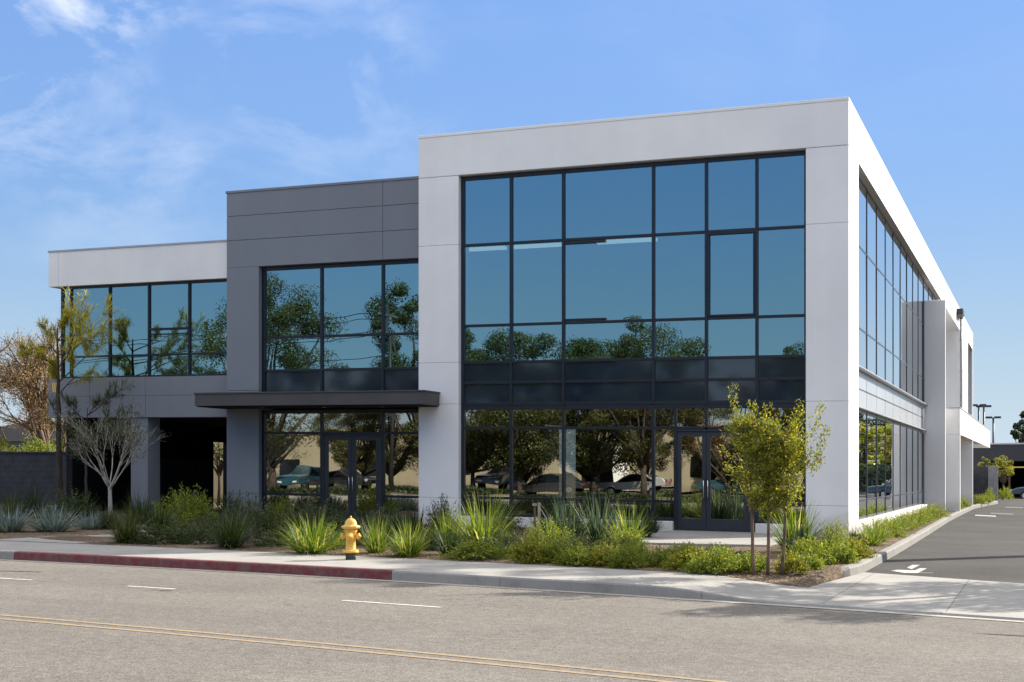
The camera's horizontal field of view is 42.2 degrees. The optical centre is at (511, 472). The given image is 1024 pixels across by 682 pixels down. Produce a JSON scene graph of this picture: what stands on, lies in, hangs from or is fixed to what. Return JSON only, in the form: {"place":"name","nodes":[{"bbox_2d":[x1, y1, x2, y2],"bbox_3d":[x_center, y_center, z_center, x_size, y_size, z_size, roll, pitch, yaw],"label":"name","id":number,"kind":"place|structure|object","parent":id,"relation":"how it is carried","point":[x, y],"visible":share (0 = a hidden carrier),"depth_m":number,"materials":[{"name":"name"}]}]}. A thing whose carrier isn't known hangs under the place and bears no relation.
{"place":"outdoors","nodes":[
{"label":"outdoors","id":0,"kind":"place"},
{"bbox_2d":[0,521,284,543],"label":"path","id":1,"kind":"structure","parent":0,"point":[30,539],"depth_m":26.60,"materials":[{"name":"concrete"}]},
{"bbox_2d":[424,527,473,554],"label":"shrub","id":2,"kind":"object","parent":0,"point":[449,545],"visible":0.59,"depth_m":23.62,"materials":[{"name":"green plant"}]},
{"bbox_2d":[0,560,1023,681],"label":"road","id":3,"kind":"structure","parent":0,"point":[728,642],"depth_m":13.81,"materials":[{"name":"asphalt"}]},
{"bbox_2d":[0,618,674,681],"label":"line","id":4,"kind":"object","parent":3,"relation":"on","point":[354,650],"visible":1,"depth_m":12.47,"materials":[{"name":"paint"}]},
{"bbox_2d":[0,614,727,681],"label":"line","id":5,"kind":"object","parent":3,"relation":"on","point":[383,649],"visible":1,"depth_m":12.62,"materials":[{"name":"paint"}]},
{"bbox_2d":[0,559,1023,621],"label":"gutter","id":6,"kind":"object","parent":3,"relation":"on","point":[559,591],"visible":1,"depth_m":18.60,"materials":[{"name":"concrete"}]},
{"bbox_2d":[0,541,1023,616],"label":"pavement","id":7,"kind":"structure","parent":0,"point":[881,590],"depth_m":19.97,"materials":[{"name":"concrete"}]},
{"bbox_2d":[340,516,360,559],"bbox_3d":[-2.734,1.099,22.505,0.314,0.742,0.321,0,0,-27],"label":"fire hydrant","id":8,"kind":"object","parent":7,"relation":"on","point":[350,527],"visible":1,"depth_m":22.43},
{"bbox_2d":[0,0,1023,442],"label":"sky","id":9,"kind":"structure","parent":0,"point":[123,122],"materials":[{"name":"blue"}]},
{"bbox_2d":[640,530,782,546],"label":"path","id":10,"kind":"structure","parent":0,"point":[703,538],"depth_m":29.45,"materials":[{"name":"concrete"}]},
{"bbox_2d":[840,495,1023,583],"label":"parking lot","id":11,"kind":"structure","parent":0,"point":[969,545],"depth_m":29.43,"materials":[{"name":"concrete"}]},
{"bbox_2d":[841,501,997,575],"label":"kerb","id":12,"kind":"structure","parent":11,"relation":"on","point":[866,564],"depth_m":28.54,"materials":[{"name":"concrete"}]},
{"bbox_3d":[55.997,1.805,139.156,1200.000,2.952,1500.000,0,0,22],"label":"ground","id":13,"kind":"structure","parent":0,"visible":0},
{"bbox_2d":[0,451,65,504],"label":"block wall","id":14,"kind":"structure","parent":13,"relation":"on","point":[20,471],"depth_m":48.74,"materials":[{"name":"concrete"}]},
{"bbox_2d":[0,421,65,451],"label":"house","id":15,"kind":"structure","parent":13,"relation":"on","point":[15,437],"depth_m":74.61,"materials":[{"name":"grey paint"}]},
{"bbox_2d":[0,322,66,451],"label":"winter tree","id":16,"kind":"object","parent":13,"relation":"on","point":[25,375],"visible":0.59,"depth_m":61.35,"materials":[{"name":"brown plant"}]},
{"bbox_2d":[17,434,55,451],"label":"yard bush","id":17,"kind":"object","parent":13,"relation":"on","point":[37,445],"visible":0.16,"depth_m":58.77,"materials":[{"name":"green plant"}]},
{"bbox_2d":[14,551,391,581],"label":"painted kerb","id":18,"kind":"structure","parent":13,"relation":"on","point":[335,571],"depth_m":21.80,"materials":[{"name":"red paint"}]},
{"bbox_2d":[214,442,222,504],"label":"yard tree","id":19,"kind":"object","parent":13,"relation":"on","point":[218,462],"visible":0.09,"depth_m":56.98,"materials":[{"name":"green plant"}]},
{"bbox_2d":[214,442,222,501],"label":"garden wall","id":20,"kind":"structure","parent":13,"relation":"on","point":[216,484],"depth_m":60.35,"materials":[{"name":"beige paint"}]},
{"bbox_2d":[0,504,922,586],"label":"planting bed","id":21,"kind":"object","parent":13,"relation":"on","point":[814,577],"visible":0.12,"depth_m":24.78,"materials":[{"name":"soil"}]},
{"bbox_2d":[0,490,32,520],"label":"grass clump","id":22,"kind":"object","parent":21,"relation":"on","point":[15,506],"visible":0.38,"depth_m":34.18,"materials":[{"name":"green plant"}]},
{"bbox_2d":[0,504,45,531],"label":"silver shrub","id":23,"kind":"object","parent":21,"relation":"on","point":[7,525],"visible":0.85,"depth_m":29.45,"materials":[{"name":"blue plant"}]},
{"bbox_2d":[15,481,54,517],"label":"strappy plant","id":24,"kind":"object","parent":21,"relation":"on","point":[34,498],"visible":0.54,"depth_m":37.03,"materials":[{"name":"green plant"}]},
{"bbox_2d":[12,502,91,531],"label":"silver shrub","id":25,"kind":"object","parent":21,"relation":"on","point":[53,523],"visible":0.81,"depth_m":29.65,"materials":[{"name":"blue plant"}]},
{"bbox_2d":[27,501,85,527],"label":"shrub","id":26,"kind":"object","parent":21,"relation":"on","point":[49,511],"visible":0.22,"depth_m":32.31,"materials":[{"name":"green plant"}]},
{"bbox_2d":[10,284,128,509],"bbox_3d":[-12.950,-2.046,38.621,3.840,6.757,2.885,0,0,22],"label":"slim tree","id":27,"kind":"object","parent":21,"relation":"on","point":[54,366],"visible":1,"depth_m":38.86,"materials":[{"name":"green plant"}]},
{"bbox_2d":[46,481,103,521],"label":"leafy shrub","id":28,"kind":"object","parent":21,"relation":"on","point":[83,503],"visible":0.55,"depth_m":34.56,"materials":[{"name":"green plant"}]},
{"bbox_2d":[38,375,139,510],"bbox_3d":[-11.770,-0.733,37.386,2.941,4.166,1.619,0,0,13],"label":"slim tree","id":29,"kind":"object","parent":21,"relation":"on","point":[98,401],"visible":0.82,"depth_m":37.47,"materials":[{"name":"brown plant"}]},
{"bbox_2d":[70,508,113,529],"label":"silver shrub","id":30,"kind":"object","parent":21,"relation":"on","point":[87,524],"visible":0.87,"depth_m":31.11,"materials":[{"name":"blue plant"}]},
{"bbox_2d":[91,500,126,528],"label":"grass clump","id":31,"kind":"object","parent":21,"relation":"on","point":[111,520],"visible":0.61,"depth_m":31.29,"materials":[{"name":"green plant"}]},
{"bbox_2d":[58,404,170,514],"bbox_3d":[-10.582,-0.342,35.651,2.555,3.423,2.905,0,0,22],"label":"bare tree","id":32,"kind":"object","parent":21,"relation":"on","point":[109,484],"visible":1,"depth_m":35.47,"materials":[{"name":"grey plant"}]},
{"bbox_2d":[97,502,153,543],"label":"grass clump","id":33,"kind":"object","parent":21,"relation":"on","point":[125,535],"visible":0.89,"depth_m":26.08,"materials":[{"name":"green plant"}]},
{"bbox_2d":[115,484,157,523],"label":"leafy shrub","id":34,"kind":"object","parent":21,"relation":"on","point":[135,507],"visible":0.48,"depth_m":33.96,"materials":[{"name":"green plant"}]},
{"bbox_2d":[127,520,192,544],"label":"shrub","id":35,"kind":"object","parent":21,"relation":"on","point":[144,537],"visible":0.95,"depth_m":25.91,"materials":[{"name":"green plant"}]},
{"bbox_2d":[132,495,188,532],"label":"grass clump","id":36,"kind":"object","parent":21,"relation":"on","point":[160,517],"visible":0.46,"depth_m":29.53,"materials":[{"name":"green plant"}]},
{"bbox_2d":[154,517,198,539],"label":"shrub","id":37,"kind":"object","parent":21,"relation":"on","point":[181,527],"visible":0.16,"depth_m":27.37,"materials":[{"name":"green plant"}]},
{"bbox_2d":[147,482,218,526],"bbox_3d":[-8.166,0.771,33.163,1.687,1.175,1.753,0,0,-35],"label":"leafy shrub","id":38,"kind":"object","parent":21,"relation":"on","point":[187,514],"visible":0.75,"depth_m":33.03,"materials":[{"name":"green plant"}]},
{"bbox_2d":[170,519,218,544],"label":"shrub","id":39,"kind":"object","parent":21,"relation":"on","point":[199,536],"visible":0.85,"depth_m":25.95,"materials":[{"name":"green plant"}]},
{"bbox_2d":[213,487,243,520],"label":"leafy shrub","id":40,"kind":"object","parent":21,"relation":"on","point":[229,502],"visible":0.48,"depth_m":35.69,"materials":[{"name":"green plant"}]},
{"bbox_2d":[189,503,267,550],"bbox_3d":[-5.305,1.010,25.126,1.826,0.982,1.662,0,0,11],"label":"grass clump","id":41,"kind":"object","parent":21,"relation":"on","point":[231,536],"visible":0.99,"depth_m":24.95,"materials":[{"name":"green plant"}]},
{"bbox_2d":[213,505,258,541],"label":"grass clump","id":42,"kind":"object","parent":21,"relation":"on","point":[249,526],"visible":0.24,"depth_m":26.82,"materials":[{"name":"green plant"}]},
{"bbox_2d":[226,491,274,529],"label":"leafy shrub","id":43,"kind":"object","parent":21,"relation":"on","point":[248,501],"visible":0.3,"depth_m":30.88,"materials":[{"name":"green plant"}]},
{"bbox_2d":[241,499,294,538],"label":"leafy shrub","id":44,"kind":"object","parent":21,"relation":"on","point":[266,524],"visible":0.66,"depth_m":27.98,"materials":[{"name":"green plant"}]},
{"bbox_2d":[246,527,292,546],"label":"shrub","id":45,"kind":"object","parent":21,"relation":"on","point":[266,540],"visible":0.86,"depth_m":25.30,"materials":[{"name":"green plant"}]},
{"bbox_2d":[269,494,299,523],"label":"leafy shrub","id":46,"kind":"object","parent":21,"relation":"on","point":[280,506],"visible":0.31,"depth_m":34.94,"materials":[{"name":"green plant"}]},
{"bbox_2d":[271,502,323,538],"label":"grass clump","id":47,"kind":"object","parent":21,"relation":"on","point":[298,520],"visible":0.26,"depth_m":27.04,"materials":[{"name":"green plant"}]},
{"bbox_2d":[282,495,335,525],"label":"leafy shrub","id":48,"kind":"object","parent":21,"relation":"on","point":[312,511],"visible":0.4,"depth_m":31.38,"materials":[{"name":"green plant"}]},
{"bbox_2d":[263,510,356,555],"bbox_3d":[-3.605,1.047,23.931,2.318,0.915,2.261,0,0,-10],"label":"grass clump","id":49,"kind":"object","parent":21,"relation":"on","point":[313,543],"visible":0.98,"depth_m":23.72,"materials":[{"name":"green plant"}]},
{"bbox_2d":[303,518,345,549],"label":"leafy shrub","id":50,"kind":"object","parent":21,"relation":"on","point":[339,540],"visible":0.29,"depth_m":24.95,"materials":[{"name":"green plant"}]},
{"bbox_2d":[314,495,349,524],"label":"strappy plant","id":51,"kind":"object","parent":21,"relation":"on","point":[337,511],"visible":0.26,"depth_m":31.82,"materials":[{"name":"green plant"}]},
{"bbox_2d":[327,517,369,544],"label":"shrub","id":52,"kind":"object","parent":21,"relation":"on","point":[358,531],"visible":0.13,"depth_m":26.45,"materials":[{"name":"green plant"}]},
{"bbox_2d":[357,512,398,553],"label":"grass clump","id":53,"kind":"object","parent":21,"relation":"on","point":[375,545],"visible":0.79,"depth_m":23.83,"materials":[{"name":"green plant"}]},
{"bbox_2d":[352,504,408,535],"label":"leafy shrub","id":54,"kind":"object","parent":21,"relation":"on","point":[378,515],"visible":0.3,"depth_m":28.24,"materials":[{"name":"green plant"}]},
{"bbox_2d":[363,508,413,546],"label":"strappy plant","id":55,"kind":"object","parent":21,"relation":"on","point":[391,528],"visible":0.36,"depth_m":25.94,"materials":[{"name":"green plant"}]},
{"bbox_2d":[371,516,440,558],"bbox_3d":[-1.813,1.087,23.290,1.701,0.890,1.647,0,0,28],"label":"grass clump","id":56,"kind":"object","parent":21,"relation":"on","point":[407,547],"visible":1,"depth_m":23.17,"materials":[{"name":"green plant"}]},
{"bbox_2d":[397,503,436,535],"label":"strappy plant","id":57,"kind":"object","parent":21,"relation":"on","point":[414,518],"visible":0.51,"depth_m":29.78,"materials":[{"name":"green plant"}]},
{"bbox_2d":[413,528,443,550],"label":"strappy plant","id":58,"kind":"object","parent":21,"relation":"on","point":[433,542],"visible":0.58,"depth_m":24.76,"materials":[{"name":"green plant"}]},
{"bbox_2d":[424,492,460,533],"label":"leafy shrub","id":59,"kind":"object","parent":21,"relation":"on","point":[444,508],"visible":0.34,"depth_m":29.80,"materials":[{"name":"green plant"}]},
{"bbox_2d":[423,503,469,545],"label":"sword leaf plant","id":60,"kind":"object","parent":21,"relation":"on","point":[448,521],"visible":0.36,"depth_m":26.00,"materials":[{"name":"green plant"}]},
{"bbox_2d":[437,536,512,559],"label":"shrub","id":61,"kind":"object","parent":21,"relation":"on","point":[466,551],"visible":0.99,"depth_m":22.70,"materials":[{"name":"green plant"}]},
{"bbox_2d":[433,484,528,546],"bbox_3d":[-0.550,0.858,25.429,2.623,1.418,2.649,0,0,-4],"label":"grass clump","id":62,"kind":"object","parent":21,"relation":"on","point":[474,530],"visible":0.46,"depth_m":25.21,"materials":[{"name":"green plant"}]},
{"bbox_2d":[474,525,529,549],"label":"shrub","id":63,"kind":"object","parent":21,"relation":"on","point":[506,540],"visible":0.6,"depth_m":24.33,"materials":[{"name":"green plant"}]},
{"bbox_2d":[478,495,528,534],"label":"leafy shrub","id":64,"kind":"object","parent":21,"relation":"on","point":[513,522],"visible":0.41,"depth_m":31.13,"materials":[{"name":"green plant"}]},
{"bbox_2d":[506,535,554,563],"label":"shrub","id":65,"kind":"object","parent":21,"relation":"on","point":[531,553],"visible":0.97,"depth_m":22.06,"materials":[{"name":"green plant"}]},
{"bbox_2d":[520,515,577,547],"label":"leafy shrub","id":66,"kind":"object","parent":21,"relation":"on","point":[543,533],"visible":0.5,"depth_m":25.49,"materials":[{"name":"green plant"}]},
{"bbox_2d":[538,536,578,563],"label":"shrub","id":67,"kind":"object","parent":21,"relation":"on","point":[553,549],"visible":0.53,"depth_m":22.09,"materials":[{"name":"green plant"}]},
{"bbox_2d":[544,497,587,534],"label":"leafy shrub","id":68,"kind":"object","parent":21,"relation":"on","point":[568,515],"visible":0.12,"depth_m":29.89,"materials":[{"name":"green plant"}]},
{"bbox_2d":[532,491,610,540],"bbox_3d":[1.190,0.898,27.152,2.108,1.257,1.996,0,0,-25],"label":"sword leaf plant","id":69,"kind":"object","parent":21,"relation":"on","point":[568,524],"visible":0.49,"depth_m":26.96,"materials":[{"name":"plant"}]},
{"bbox_2d":[549,531,601,550],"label":"shrub","id":70,"kind":"object","parent":21,"relation":"on","point":[583,541],"visible":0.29,"depth_m":24.33,"materials":[{"name":"green plant"}]},
{"bbox_2d":[552,539,601,565],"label":"shrub","id":71,"kind":"object","parent":21,"relation":"on","point":[577,555],"visible":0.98,"depth_m":21.56,"materials":[{"name":"green plant"}]},
{"bbox_2d":[584,541,623,565],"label":"shrub","id":72,"kind":"object","parent":21,"relation":"on","point":[603,553],"visible":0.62,"depth_m":21.60,"materials":[{"name":"green plant"}]},
{"bbox_2d":[569,490,642,543],"bbox_3d":[1.899,0.877,27.293,2.195,1.318,1.989,0,0,-20],"label":"sword leaf plant","id":73,"kind":"object","parent":21,"relation":"on","point":[597,532],"visible":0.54,"depth_m":27.11,"materials":[{"name":"plant"}]},
{"bbox_2d":[584,534,650,557],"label":"shrub","id":74,"kind":"object","parent":21,"relation":"on","point":[622,540],"visible":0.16,"depth_m":23.67,"materials":[{"name":"green plant"}]},
{"bbox_2d":[599,543,649,567],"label":"shrub","id":75,"kind":"object","parent":21,"relation":"on","point":[627,559],"visible":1,"depth_m":21.26,"materials":[{"name":"green plant"}]},
{"bbox_2d":[595,500,654,546],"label":"sword leaf plant","id":76,"kind":"object","parent":21,"relation":"on","point":[627,525],"visible":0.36,"depth_m":26.22,"materials":[{"name":"green plant"}]},
{"bbox_2d":[598,524,653,551],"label":"leafy shrub","id":77,"kind":"object","parent":21,"relation":"on","point":[623,532],"visible":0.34,"depth_m":24.98,"materials":[{"name":"green plant"}]},
{"bbox_2d":[612,535,654,558],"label":"leafy shrub","id":78,"kind":"object","parent":21,"relation":"on","point":[641,545],"visible":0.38,"depth_m":22.81,"materials":[{"name":"green plant"}]},
{"bbox_2d":[624,506,663,537],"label":"strappy plant","id":79,"kind":"object","parent":21,"relation":"on","point":[651,530],"visible":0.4,"depth_m":29.59,"materials":[{"name":"green plant"}]},
{"bbox_2d":[630,504,666,532],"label":"strappy plant","id":80,"kind":"object","parent":21,"relation":"on","point":[655,522],"visible":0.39,"depth_m":32.39,"materials":[{"name":"green plant"}]},
{"bbox_2d":[640,544,678,567],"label":"shrub","id":81,"kind":"object","parent":21,"relation":"on","point":[656,557],"visible":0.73,"depth_m":21.42,"materials":[{"name":"green plant"}]},
{"bbox_2d":[659,543,719,570],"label":"shrub","id":82,"kind":"object","parent":21,"relation":"on","point":[678,560],"visible":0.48,"depth_m":20.77,"materials":[{"name":"green plant"}]},
{"bbox_2d":[683,554,720,573],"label":"shrub","id":83,"kind":"object","parent":21,"relation":"on","point":[698,564],"visible":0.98,"depth_m":20.27,"materials":[{"name":"green plant"}]},
{"bbox_2d":[695,544,745,573],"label":"shrub","id":84,"kind":"object","parent":21,"relation":"on","point":[727,564],"visible":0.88,"depth_m":20.42,"materials":[{"name":"green plant"}]},
{"bbox_2d":[730,547,772,573],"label":"shrub","id":85,"kind":"object","parent":21,"relation":"on","point":[760,565],"visible":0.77,"depth_m":20.59,"materials":[{"name":"green plant"}]},
{"bbox_2d":[717,382,830,574],"bbox_3d":[3.970,0.075,20.192,1.758,2.968,1.144,0,0,22],"label":"young tree","id":86,"kind":"object","parent":21,"relation":"on","point":[773,444],"visible":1,"depth_m":20.16,"materials":[{"name":"green plant"}]},
{"bbox_2d":[771,550,812,573],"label":"shrub","id":87,"kind":"object","parent":21,"relation":"on","point":[791,564],"visible":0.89,"depth_m":20.51,"materials":[{"name":"green plant"}]},
{"bbox_2d":[756,496,833,553],"bbox_3d":[5.529,1.007,25.788,2.046,1.243,1.907,0,0,17],"label":"sword leaf plant","id":88,"kind":"object","parent":21,"relation":"on","point":[788,531],"visible":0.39,"depth_m":25.68,"materials":[{"name":"green plant"}]},
{"bbox_2d":[786,526,828,550],"bbox_3d":[5.433,1.235,24.592,1.192,0.617,1.192,0,0,-19],"label":"spiky rosette","id":89,"kind":"object","parent":21,"relation":"on","point":[797,535],"visible":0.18,"depth_m":24.51,"materials":[{"name":"teal plant"}]},
{"bbox_2d":[779,533,838,564],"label":"shrub","id":90,"kind":"object","parent":21,"relation":"on","point":[809,546],"visible":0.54,"depth_m":22.33,"materials":[{"name":"green plant"}]},
{"bbox_2d":[796,548,826,568],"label":"shrub","id":91,"kind":"object","parent":21,"relation":"on","point":[813,562],"visible":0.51,"depth_m":21.19,"materials":[{"name":"green plant"}]},
{"bbox_2d":[814,516,858,548],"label":"leafy shrub","id":92,"kind":"object","parent":21,"relation":"on","point":[831,533],"visible":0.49,"depth_m":26.30,"materials":[{"name":"green plant"}]},
{"bbox_2d":[820,535,860,563],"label":"shrub","id":93,"kind":"object","parent":21,"relation":"on","point":[844,554],"visible":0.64,"depth_m":22.61,"materials":[{"name":"green plant"}]},
{"bbox_2d":[840,536,877,558],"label":"shrub","id":94,"kind":"object","parent":21,"relation":"on","point":[863,553],"visible":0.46,"depth_m":23.90,"materials":[{"name":"green plant"}]},
{"bbox_2d":[857,514,893,538],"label":"leafy shrub","id":95,"kind":"object","parent":21,"relation":"on","point":[881,524],"visible":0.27,"depth_m":30.91,"materials":[{"name":"green plant"}]},
{"bbox_2d":[856,521,895,545],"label":"grass clump","id":96,"kind":"object","parent":21,"relation":"on","point":[875,540],"visible":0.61,"depth_m":27.95,"materials":[{"name":"green plant"}]},
{"bbox_2d":[860,519,893,541],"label":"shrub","id":97,"kind":"object","parent":21,"relation":"on","point":[883,532],"visible":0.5,"depth_m":29.85,"materials":[{"name":"green plant"}]},
{"bbox_2d":[875,513,909,536],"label":"leafy shrub","id":98,"kind":"object","parent":21,"relation":"on","point":[899,531],"visible":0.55,"depth_m":31.79,"materials":[{"name":"green plant"}]},
{"bbox_2d":[48,96,989,536],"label":"office building","id":99,"kind":"structure","parent":13,"relation":"on","point":[528,316],"depth_m":35.27,"materials":[{"name":"white paint"}]},
{"bbox_2d":[324,436,351,518],"bbox_3d":[-4.887,0.153,37.197,0.870,2.381,0.133,0,0,22],"label":"entrance door","id":100,"kind":"structure","parent":99,"relation":"in","point":[337,449],"depth_m":37.23,"materials":[{"name":"glass"}]},
{"bbox_2d":[352,436,378,520],"bbox_3d":[-4.071,0.164,36.869,0.870,2.381,0.133,0,0,22],"label":"entrance door","id":101,"kind":"structure","parent":99,"relation":"in","point":[365,449],"depth_m":36.91,"materials":[{"name":"glass"}]},
{"bbox_2d":[677,432,705,529],"bbox_3d":[4.477,0.194,33.105,0.730,2.449,0.133,0,0,22],"label":"entrance door","id":102,"kind":"structure","parent":99,"relation":"in","point":[691,446],"depth_m":33.13,"materials":[{"name":"glass"}]},
{"bbox_2d":[706,432,747,530],"bbox_3d":[5.310,0.205,32.770,1.045,2.453,0.133,0,0,22],"label":"entrance door","id":103,"kind":"structure","parent":99,"relation":"in","point":[725,511],"depth_m":32.84,"materials":[{"name":"glass"}]},
{"bbox_2d":[391,570,1023,622],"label":"kerb","id":104,"kind":"structure","parent":13,"relation":"on","point":[560,584],"depth_m":18.52,"materials":[{"name":"concrete"}]},
{"bbox_2d":[973,466,997,499],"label":"bin enclosure","id":105,"kind":"object","parent":13,"relation":"on","point":[984,478],"visible":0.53,"depth_m":83.51,"materials":[{"name":"concrete"}]},
{"bbox_2d":[973,443,1023,495],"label":"garage building","id":106,"kind":"structure","parent":13,"relation":"on","point":[1014,452],"depth_m":92.37,"materials":[{"name":"paint"}]},
{"bbox_2d":[990,455,1014,499],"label":"tree","id":107,"kind":"object","parent":13,"relation":"on","point":[1001,463],"visible":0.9,"depth_m":84.29,"materials":[{"name":"green plant"}]},
{"bbox_2d":[1010,410,1023,442],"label":"tree","id":108,"kind":"object","parent":13,"relation":"on","point":[1018,428],"visible":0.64,"depth_m":104.33,"materials":[{"name":"green plant"}]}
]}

